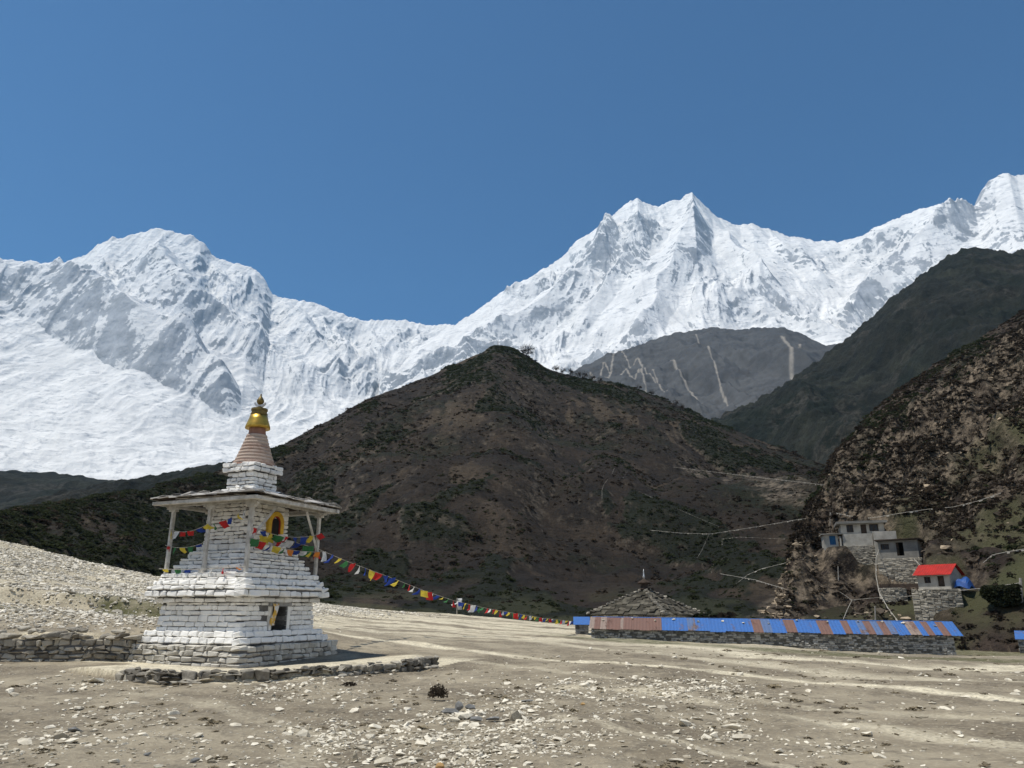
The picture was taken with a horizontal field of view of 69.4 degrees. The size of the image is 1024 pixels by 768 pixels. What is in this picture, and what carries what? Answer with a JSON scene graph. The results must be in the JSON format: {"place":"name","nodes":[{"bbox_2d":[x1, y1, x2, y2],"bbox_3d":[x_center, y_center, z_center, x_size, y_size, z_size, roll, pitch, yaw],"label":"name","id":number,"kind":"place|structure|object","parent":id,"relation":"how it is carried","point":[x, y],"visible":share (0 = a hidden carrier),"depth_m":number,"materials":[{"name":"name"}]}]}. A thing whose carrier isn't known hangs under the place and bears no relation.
{"place":"outdoors","nodes":[
{"label":"outdoors","id":0,"kind":"place"},
{"bbox_2d":[0,470,116,509],"bbox_3d":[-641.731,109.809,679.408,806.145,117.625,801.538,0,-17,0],"label":"wooded ridge","id":1,"kind":"structure","parent":0,"point":[17,487],"depth_m":760.71,"materials":[{"name":"plant"}]},
{"bbox_2d":[1,460,233,509],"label":"wooded ridge","id":2,"kind":"structure","parent":0,"point":[147,482],"depth_m":399.11,"materials":[{"name":"plant"}]},
{"bbox_2d":[0,228,450,479],"bbox_3d":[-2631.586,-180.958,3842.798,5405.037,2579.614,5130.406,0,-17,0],"label":"snow mountain","id":3,"kind":"structure","parent":0,"point":[157,351],"depth_m":3766.37,"materials":[{"name":"snow"}]},
{"bbox_2d":[0,346,957,649],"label":"hill","id":4,"kind":"structure","parent":0,"point":[520,492],"depth_m":165.49,"materials":[{"name":"soil"}]},
{"bbox_2d":[0,345,849,620],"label":"heath scrub","id":5,"kind":"object","parent":4,"relation":"on","point":[16,511],"visible":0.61,"depth_m":157.81,"materials":[{"name":"plant"}]},
{"bbox_2d":[518,344,534,354],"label":"tree","id":6,"kind":"object","parent":4,"relation":"on","point":[525,350],"visible":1,"depth_m":432.21,"materials":[{"name":"green plant"}]},
{"bbox_2d":[671,398,679,404],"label":"tree","id":7,"kind":"object","parent":4,"relation":"on","point":[676,403],"visible":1,"depth_m":419.49,"materials":[{"name":"green plant"}]},
{"bbox_2d":[0,541,1023,767],"bbox_3d":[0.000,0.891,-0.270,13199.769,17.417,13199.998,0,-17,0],"label":"ground","id":8,"kind":"structure","parent":0,"point":[458,642],"depth_m":13.74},
{"bbox_2d":[5,688,13,692],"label":"stone","id":9,"kind":"object","parent":8,"relation":"on","point":[10,690],"visible":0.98,"depth_m":14.90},
{"bbox_2d":[9,692,18,696],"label":"stone","id":10,"kind":"object","parent":8,"relation":"on","point":[13,694],"visible":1,"depth_m":14.67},
{"bbox_2d":[17,737,31,744],"bbox_3d":[-5.846,4.296,8.865,0.219,0.052,0.118,9,-3,24],"label":"stone","id":11,"kind":"object","parent":8,"relation":"on","point":[24,741],"visible":0.94,"depth_m":8.85,"materials":[{"name":"stone"}]},
{"bbox_2d":[43,725,55,728],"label":"stone","id":12,"kind":"object","parent":8,"relation":"on","point":[49,726],"visible":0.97,"depth_m":10.36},
{"bbox_2d":[53,732,69,738],"bbox_3d":[-5.775,4.513,9.483,0.198,0.086,0.172,4,-18,-14],"label":"stone","id":13,"kind":"object","parent":8,"relation":"on","point":[59,735],"visible":0.87,"depth_m":9.43,"materials":[{"name":"stone"}]},
{"bbox_2d":[65,738,77,743],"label":"stone","id":14,"kind":"object","parent":8,"relation":"on","point":[70,740],"visible":0.79,"depth_m":8.89,"materials":[{"name":"stone"}]},
{"bbox_2d":[0,626,144,661],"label":"dry stone wall","id":15,"kind":"structure","parent":8,"relation":"on","point":[71,645],"depth_m":21.88,"materials":[{"name":"stone"}]},
{"bbox_2d":[68,727,81,731],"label":"stone","id":16,"kind":"object","parent":8,"relation":"on","point":[73,729],"visible":0.84,"depth_m":10.04,"materials":[{"name":"stone"}]},
{"bbox_2d":[87,678,104,682],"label":"stone","id":17,"kind":"object","parent":8,"relation":"on","point":[93,680],"visible":1,"depth_m":16.92,"materials":[{"name":"stone"}]},
{"bbox_2d":[138,732,147,735],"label":"stone","id":18,"kind":"object","parent":8,"relation":"on","point":[143,734],"visible":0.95,"depth_m":9.42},
{"bbox_2d":[167,710,179,714],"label":"stone","id":19,"kind":"object","parent":8,"relation":"on","point":[174,712],"visible":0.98,"depth_m":11.80,"materials":[{"name":"stone"}]},
{"bbox_2d":[190,757,199,762],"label":"stone","id":20,"kind":"object","parent":8,"relation":"on","point":[194,759],"visible":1,"depth_m":7.92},
{"bbox_2d":[0,540,448,632],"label":"moraine rubble","id":21,"kind":"object","parent":8,"relation":"on","point":[121,589],"visible":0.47,"depth_m":40.20,"materials":[{"name":"stone"}]},
{"bbox_2d":[127,394,341,667],"bbox_3d":[-8.647,4.516,24.220,4.605,8.725,4.607,-7,-18,23],"label":"stupa","id":22,"kind":"object","parent":8,"relation":"on","point":[216,618],"visible":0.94,"depth_m":22.54,"materials":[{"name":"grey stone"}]},
{"bbox_2d":[166,542,203,553],"bbox_3d":[-10.096,5.109,22.879,1.635,0.372,0.281,-6,-18,19],"label":"prayer flag string","id":23,"kind":"object","parent":22,"relation":"attached to","point":[183,550],"visible":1,"depth_m":22.83,"materials":[{"name":"fabric"}]},
{"bbox_2d":[163,566,244,574],"bbox_3d":[-9.372,5.651,22.296,3.469,0.227,0.289,-8,-19,25],"label":"prayer flag string","id":24,"kind":"object","parent":22,"relation":"attached to","point":[177,571],"visible":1,"depth_m":22.47,"materials":[{"name":"fabric"}]},
{"bbox_2d":[167,505,252,538],"bbox_3d":[-9.306,4.278,22.739,3.375,0.901,0.312,-8,-18,24],"label":"prayer flag string","id":25,"kind":"object","parent":22,"relation":"attached to","point":[224,524],"visible":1,"depth_m":22.68,"materials":[{"name":"fabric"}]},
{"bbox_2d":[269,604,278,625],"bbox_3d":[-7.195,6.989,22.405,0.070,0.631,0.344,-7,-18,23],"label":"scarf","id":26,"kind":"object","parent":22,"relation":"hanging from","point":[273,616],"visible":1,"depth_m":22.39,"materials":[{"name":"fabric"}]},
{"bbox_2d":[250,537,319,557],"bbox_3d":[-7.109,5.206,23.337,0.296,0.452,3.422,-7,-18,23],"label":"prayer flag string","id":27,"kind":"object","parent":22,"relation":"attached to","point":[258,544],"visible":1,"depth_m":22.86,"materials":[{"name":"fabric"}]},
{"bbox_2d":[250,525,324,544],"bbox_3d":[-7.205,4.833,23.490,0.420,0.454,3.404,-8,-19,25],"label":"prayer flag string","id":28,"kind":"object","parent":22,"relation":"attached to","point":[279,538],"visible":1,"depth_m":23.34,"materials":[{"name":"fabric"}]},
{"bbox_2d":[252,534,573,625],"bbox_3d":[-1.848,11.990,40.969,0.939,3.570,42.461,-5,-18,17],"label":"prayer flag string","id":29,"kind":"object","parent":22,"relation":"hanging from","point":[374,575],"visible":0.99,"depth_m":31.37,"materials":[{"name":"fabric"}]},
{"bbox_2d":[229,723,240,725],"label":"stone","id":30,"kind":"object","parent":8,"relation":"on","point":[235,724],"visible":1,"depth_m":10.47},
{"bbox_2d":[115,655,439,685],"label":"stone kerb","id":31,"kind":"structure","parent":8,"relation":"on","point":[157,675],"depth_m":17.15,"materials":[{"name":"stone"}]},
{"bbox_2d":[199,678,214,680],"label":"stone","id":32,"kind":"object","parent":31,"relation":"on","point":[208,679],"visible":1,"depth_m":16.55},
{"bbox_2d":[295,729,309,736],"bbox_3d":[-2.762,4.620,9.772,0.176,0.105,0.270,-13,-16,-2],"label":"stone","id":33,"kind":"object","parent":8,"relation":"on","point":[303,733],"visible":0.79,"depth_m":9.69,"materials":[{"name":"stone"}]},
{"bbox_2d":[340,682,356,686],"bbox_3d":[-3.503,6.428,15.775,0.395,0.139,0.452,0,-17,0],"label":"tussock","id":34,"kind":"object","parent":8,"relation":"on","point":[350,683],"visible":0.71,"depth_m":15.74,"materials":[{"name":"plant"}]},
{"bbox_2d":[349,708,358,712],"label":"stone","id":35,"kind":"object","parent":8,"relation":"on","point":[353,710],"visible":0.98,"depth_m":12.04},
{"bbox_2d":[351,753,357,761],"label":"stone","id":36,"kind":"object","parent":8,"relation":"on","point":[354,756],"visible":1,"depth_m":8.18,"materials":[{"name":"stone"}]},
{"bbox_2d":[356,746,368,750],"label":"stone","id":37,"kind":"object","parent":8,"relation":"on","point":[361,748],"visible":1,"depth_m":8.68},
{"bbox_2d":[365,734,374,738],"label":"stone","id":38,"kind":"object","parent":8,"relation":"on","point":[369,736],"visible":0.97,"depth_m":9.66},
{"bbox_2d":[368,723,381,727],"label":"stone","id":39,"kind":"object","parent":8,"relation":"on","point":[373,725],"visible":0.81,"depth_m":10.57,"materials":[{"name":"stone"}]},
{"bbox_2d":[374,756,391,766],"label":"stone","id":40,"kind":"object","parent":8,"relation":"on","point":[382,761],"visible":1,"depth_m":7.91,"materials":[{"name":"stone"}]},
{"bbox_2d":[395,751,405,755],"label":"stone","id":41,"kind":"object","parent":8,"relation":"on","point":[399,753],"visible":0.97,"depth_m":8.44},
{"bbox_2d":[395,759,409,765],"bbox_3d":[-1.198,4.128,8.055,0.176,0.068,0.114,-12,-6,-18],"label":"stone","id":42,"kind":"object","parent":8,"relation":"on","point":[401,762],"visible":0.9,"depth_m":8.02,"materials":[{"name":"stone"}]},
{"bbox_2d":[406,760,416,764],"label":"stone","id":43,"kind":"object","parent":8,"relation":"on","point":[412,762],"visible":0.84,"depth_m":7.97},
{"bbox_2d":[415,740,426,745],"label":"stone","id":44,"kind":"object","parent":8,"relation":"on","point":[420,743],"visible":1,"depth_m":8.99,"materials":[{"name":"stone"}]},
{"bbox_2d":[425,737,437,742],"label":"stone","id":45,"kind":"object","parent":8,"relation":"on","point":[428,739],"visible":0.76,"depth_m":9.12,"materials":[{"name":"stone"}]},
{"bbox_2d":[427,683,448,698],"bbox_3d":[-1.354,5.615,13.543,0.397,0.258,0.392,0,-17,0],"label":"bush","id":46,"kind":"object","parent":8,"relation":"on","point":[439,691],"visible":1,"depth_m":13.47,"materials":[{"name":"plant"}]},
{"bbox_2d":[435,762,444,767],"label":"stone","id":47,"kind":"object","parent":8,"relation":"on","point":[439,765],"visible":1,"depth_m":7.62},
{"bbox_2d":[441,708,458,713],"bbox_3d":[-0.984,5.209,11.770,0.268,0.108,0.177,7,-18,-21],"label":"stone","id":48,"kind":"object","parent":8,"relation":"on","point":[449,710],"visible":0.78,"depth_m":11.71,"materials":[{"name":"stone"}]},
{"bbox_2d":[448,717,459,721],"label":"stone","id":49,"kind":"object","parent":8,"relation":"on","point":[455,719],"visible":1,"depth_m":10.86,"materials":[{"name":"stone"}]},
{"bbox_2d":[456,598,461,613],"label":"flagpole","id":50,"kind":"object","parent":8,"relation":"on","point":[459,600],"visible":0.73,"depth_m":85.72,"materials":[{"name":"white wood"}]},
{"bbox_2d":[455,701,463,710],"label":"stone","id":51,"kind":"object","parent":8,"relation":"on","point":[459,706],"visible":0.85,"depth_m":12.10,"materials":[{"name":"stone"}]},
{"bbox_2d":[458,721,468,726],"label":"stone","id":52,"kind":"object","parent":8,"relation":"on","point":[464,724],"visible":0.76,"depth_m":10.59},
{"bbox_2d":[455,712,473,718],"bbox_3d":[-0.716,4.987,11.113,0.298,0.088,0.153,4,-23,-11],"label":"stone","id":53,"kind":"object","parent":8,"relation":"on","point":[460,715],"visible":0.97,"depth_m":11.07,"materials":[{"name":"stone"}]},
{"bbox_2d":[465,704,474,708],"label":"stone","id":54,"kind":"object","parent":8,"relation":"on","point":[469,706],"visible":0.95,"depth_m":12.20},
{"bbox_2d":[468,722,479,727],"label":"stone","id":55,"kind":"object","parent":8,"relation":"on","point":[473,724],"visible":0.61,"depth_m":10.54,"materials":[{"name":"stone"}]},
{"bbox_2d":[470,716,481,720],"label":"stone","id":56,"kind":"object","parent":8,"relation":"on","point":[476,718],"visible":1,"depth_m":10.79,"materials":[{"name":"stone"}]},
{"bbox_2d":[476,711,485,714],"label":"stone","id":57,"kind":"object","parent":8,"relation":"on","point":[481,713],"visible":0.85,"depth_m":11.49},
{"bbox_2d":[486,716,498,719],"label":"stone","id":58,"kind":"object","parent":8,"relation":"on","point":[494,718],"visible":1,"depth_m":10.87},
{"bbox_2d":[500,743,510,746],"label":"stone","id":59,"kind":"object","parent":8,"relation":"on","point":[504,744],"visible":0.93,"depth_m":8.75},
{"bbox_2d":[0,646,1023,767],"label":"gravel","id":60,"kind":"structure","parent":8,"relation":"on","point":[374,754],"depth_m":9.94,"materials":[{"name":"stone"}]},
{"bbox_2d":[0,646,1023,767],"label":"dry tufts","id":61,"kind":"object","parent":8,"relation":"on","point":[664,765],"visible":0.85,"depth_m":12.40,"materials":[{"name":"plant"}]},
{"bbox_2d":[509,710,522,720],"bbox_3d":[0.057,4.901,10.926,0.215,0.150,0.187,-1,-22,-11],"label":"stone","id":62,"kind":"object","parent":8,"relation":"on","point":[514,715],"visible":0.97,"depth_m":10.87,"materials":[{"name":"stone"}]},
{"bbox_2d":[573,617,589,634],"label":"hut","id":63,"kind":"object","parent":8,"relation":"on","point":[581,624],"visible":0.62,"depth_m":60.15,"materials":[{"name":"metal"}]},
{"bbox_2d":[579,682,590,686],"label":"stone","id":64,"kind":"object","parent":8,"relation":"on","point":[586,684],"visible":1,"depth_m":15.14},
{"bbox_2d":[586,569,704,617],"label":"chorten","id":65,"kind":"object","parent":8,"relation":"on","point":[644,600],"visible":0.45,"depth_m":65.36,"materials":[{"name":"stone"}]},
{"bbox_2d":[657,705,667,708],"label":"stone","id":66,"kind":"object","parent":8,"relation":"on","point":[662,706],"visible":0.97,"depth_m":12.21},
{"bbox_2d":[668,758,683,761],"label":"stone","id":67,"kind":"object","parent":8,"relation":"on","point":[677,759],"visible":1,"depth_m":7.89,"materials":[{"name":"stone"}]},
{"bbox_2d":[679,719,690,725],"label":"stone","id":68,"kind":"object","parent":8,"relation":"on","point":[683,722],"visible":0.97,"depth_m":10.32,"materials":[{"name":"stone"}]},
{"bbox_2d":[701,733,711,738],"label":"stone","id":69,"kind":"object","parent":8,"relation":"on","point":[704,735],"visible":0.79,"depth_m":9.34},
{"bbox_2d":[709,732,717,737],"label":"stone","id":70,"kind":"object","parent":8,"relation":"on","point":[713,735],"visible":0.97,"depth_m":9.34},
{"bbox_2d":[691,610,737,617],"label":"scrub","id":71,"kind":"object","parent":8,"relation":"on","point":[728,614],"visible":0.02,"depth_m":67.35,"materials":[{"name":"plant"}]},
{"bbox_2d":[721,724,741,728],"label":"stone","id":72,"kind":"object","parent":8,"relation":"on","point":[732,726],"visible":1,"depth_m":10.03,"materials":[{"name":"stone"}]},
{"bbox_2d":[732,733,750,738],"bbox_3d":[2.867,4.398,9.218,0.236,0.057,0.100,-7,-8,13],"label":"stone","id":73,"kind":"object","parent":8,"relation":"on","point":[740,736],"visible":1,"depth_m":9.20,"materials":[{"name":"stone"}]},
{"bbox_2d":[589,616,962,654],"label":"mani wall","id":74,"kind":"structure","parent":8,"relation":"on","point":[908,637],"depth_m":54.43,"materials":[{"name":"metal"}]},
{"bbox_2d":[773,748,782,752],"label":"stone","id":75,"kind":"object","parent":8,"relation":"on","point":[778,750],"visible":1,"depth_m":8.55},
{"bbox_2d":[861,731,872,735],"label":"stone","id":76,"kind":"object","parent":8,"relation":"on","point":[869,733],"visible":0.97,"depth_m":9.66,"materials":[{"name":"stone"}]},
{"bbox_2d":[872,752,886,758],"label":"stone","id":77,"kind":"object","parent":8,"relation":"on","point":[876,755],"visible":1,"depth_m":7.96,"materials":[{"name":"stone"}]},
{"bbox_2d":[939,706,951,709],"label":"stone","id":78,"kind":"object","parent":8,"relation":"on","point":[944,707],"visible":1,"depth_m":12.24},
{"bbox_2d":[0,0,1023,325],"label":"sky","id":79,"kind":"structure","parent":0,"point":[417,161],"materials":[{"name":"blue"}]},
{"bbox_2d":[379,173,1023,394],"bbox_3d":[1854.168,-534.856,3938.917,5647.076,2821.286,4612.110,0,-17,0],"label":"snow mountain","id":80,"kind":"structure","parent":0,"point":[633,273],"depth_m":4395.29,"materials":[{"name":"snow"}]},
{"bbox_2d":[569,327,835,419],"bbox_3d":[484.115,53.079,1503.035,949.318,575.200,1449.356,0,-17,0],"label":"grey mountain","id":81,"kind":"structure","parent":0,"point":[711,372],"depth_m":1447.18,"materials":[{"name":"stone"}]},
{"bbox_2d":[711,247,1023,464],"bbox_3d":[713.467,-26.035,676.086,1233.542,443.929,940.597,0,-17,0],"label":"forested ridge","id":82,"kind":"structure","parent":0,"point":[817,411],"depth_m":691.59,"materials":[{"name":"plant"}]},
{"bbox_2d":[775,312,1023,651],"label":"hill","id":83,"kind":"structure","parent":0,"point":[860,577],"depth_m":86.36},
{"bbox_2d":[651,518,804,533],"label":"footpath","id":84,"kind":"structure","parent":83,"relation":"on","point":[727,531],"depth_m":128.39,"materials":[{"name":"soil"}]},
{"bbox_2d":[677,467,821,484],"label":"prayer flag line","id":85,"kind":"object","parent":83,"relation":"on","point":[752,476],"visible":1,"depth_m":162.80,"materials":[{"name":"fabric"}]},
{"bbox_2d":[723,574,781,588],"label":"prayer flag line","id":86,"kind":"object","parent":83,"relation":"on","point":[756,580],"visible":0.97,"depth_m":90.03,"materials":[{"name":"fabric"}]},
{"bbox_2d":[757,538,817,614],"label":"gully rubble","id":87,"kind":"object","parent":83,"relation":"on","point":[806,557],"visible":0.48,"depth_m":82.03,"materials":[{"name":"stone"}]},
{"bbox_2d":[819,533,842,549],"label":"shed","id":88,"kind":"structure","parent":83,"relation":"on","point":[829,540],"depth_m":85.92,"materials":[{"name":"paint"}]},
{"bbox_2d":[829,536,835,544],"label":"door","id":89,"kind":"structure","parent":88,"relation":"in","point":[832,539],"depth_m":85.91,"materials":[{"name":"wood"}]},
{"bbox_2d":[846,545,876,564],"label":"retaining wall","id":90,"kind":"structure","parent":83,"relation":"on","point":[865,555],"depth_m":84.08,"materials":[{"name":"stone"}]},
{"bbox_2d":[834,520,896,564],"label":"house","id":91,"kind":"structure","parent":90,"relation":"on","point":[861,533],"depth_m":85.22,"materials":[{"name":"paint"}]},
{"bbox_2d":[846,525,853,531],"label":"window","id":92,"kind":"structure","parent":91,"relation":"in","point":[849,527],"depth_m":86.42,"materials":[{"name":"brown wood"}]},
{"bbox_2d":[860,524,866,533],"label":"door","id":93,"kind":"structure","parent":91,"relation":"in","point":[863,526],"depth_m":85.90,"materials":[{"name":"brown wood"}]},
{"bbox_2d":[869,524,878,530],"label":"window","id":94,"kind":"structure","parent":91,"relation":"in","point":[872,527],"depth_m":85.60,"materials":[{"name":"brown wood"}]},
{"bbox_2d":[876,550,897,620],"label":"footpath","id":95,"kind":"structure","parent":83,"relation":"on","point":[880,594],"depth_m":72.94,"materials":[{"name":"soil"}]},
{"bbox_2d":[879,588,907,601],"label":"retaining wall","id":96,"kind":"structure","parent":83,"relation":"on","point":[890,594],"depth_m":74.24,"materials":[{"name":"stone"}]},
{"bbox_2d":[766,342,1023,620],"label":"crag rubble","id":97,"kind":"object","parent":83,"relation":"on","point":[772,608],"visible":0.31,"depth_m":82.99,"materials":[{"name":"stone"}]},
{"bbox_2d":[878,557,922,583],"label":"terrace wall","id":98,"kind":"structure","parent":83,"relation":"on","point":[902,570],"depth_m":79.88,"materials":[{"name":"stone"}]},
{"bbox_2d":[874,538,923,558],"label":"house","id":99,"kind":"structure","parent":98,"relation":"on","point":[901,548],"depth_m":81.11,"materials":[{"name":"grey paint"}]},
{"bbox_2d":[880,544,888,549],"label":"window","id":100,"kind":"structure","parent":99,"relation":"in","point":[883,546],"depth_m":81.82,"materials":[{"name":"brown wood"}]},
{"bbox_2d":[782,310,1023,649],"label":"crag scrub","id":101,"kind":"object","parent":83,"relation":"on","point":[890,411],"visible":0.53,"depth_m":102.34,"materials":[{"name":"plant"}]},
{"bbox_2d":[838,493,999,518],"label":"prayer flag line","id":102,"kind":"object","parent":83,"relation":"on","point":[932,509],"visible":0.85,"depth_m":85.13,"materials":[{"name":"fabric"}]},
{"bbox_2d":[911,589,963,620],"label":"retaining wall","id":103,"kind":"structure","parent":83,"relation":"on","point":[928,604],"depth_m":65.08,"materials":[{"name":"stone"}]},
{"bbox_2d":[912,564,965,589],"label":"house","id":104,"kind":"structure","parent":83,"relation":"on","point":[941,576],"depth_m":67.59,"materials":[{"name":"paint"}]},
{"bbox_2d":[924,577,930,582],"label":"window","id":105,"kind":"structure","parent":104,"relation":"in","point":[927,580],"depth_m":68.00,"materials":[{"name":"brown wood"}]},
{"bbox_2d":[938,576,944,586],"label":"door","id":106,"kind":"structure","parent":104,"relation":"in","point":[940,578],"depth_m":67.06,"materials":[{"name":"brown wood"}]},
{"bbox_2d":[954,576,975,588],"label":"tarpaulin","id":107,"kind":"object","parent":83,"relation":"on","point":[965,582],"visible":1,"depth_m":65.91,"materials":[{"name":"plastic"}]},
{"bbox_2d":[979,583,1023,607],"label":"thicket","id":108,"kind":"object","parent":83,"relation":"on","point":[1003,595],"visible":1,"depth_m":61.08,"materials":[{"name":"plant"}]},
{"bbox_2d":[983,549,1023,562],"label":"prayer flag line","id":109,"kind":"object","parent":83,"relation":"on","point":[1004,552],"visible":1,"depth_m":67.24,"materials":[{"name":"fabric"}]},
{"bbox_2d":[1014,631,1023,652],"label":"hut","id":110,"kind":"object","parent":83,"relation":"on","point":[1019,636],"visible":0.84,"depth_m":54.73,"materials":[{"name":"metal"}]},
{"bbox_2d":[1019,578,1022,602],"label":"pole","id":111,"kind":"object","parent":83,"relation":"on","point":[1020,581],"visible":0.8,"depth_m":61.29,"materials":[{"name":"grey wood"}]}
]}

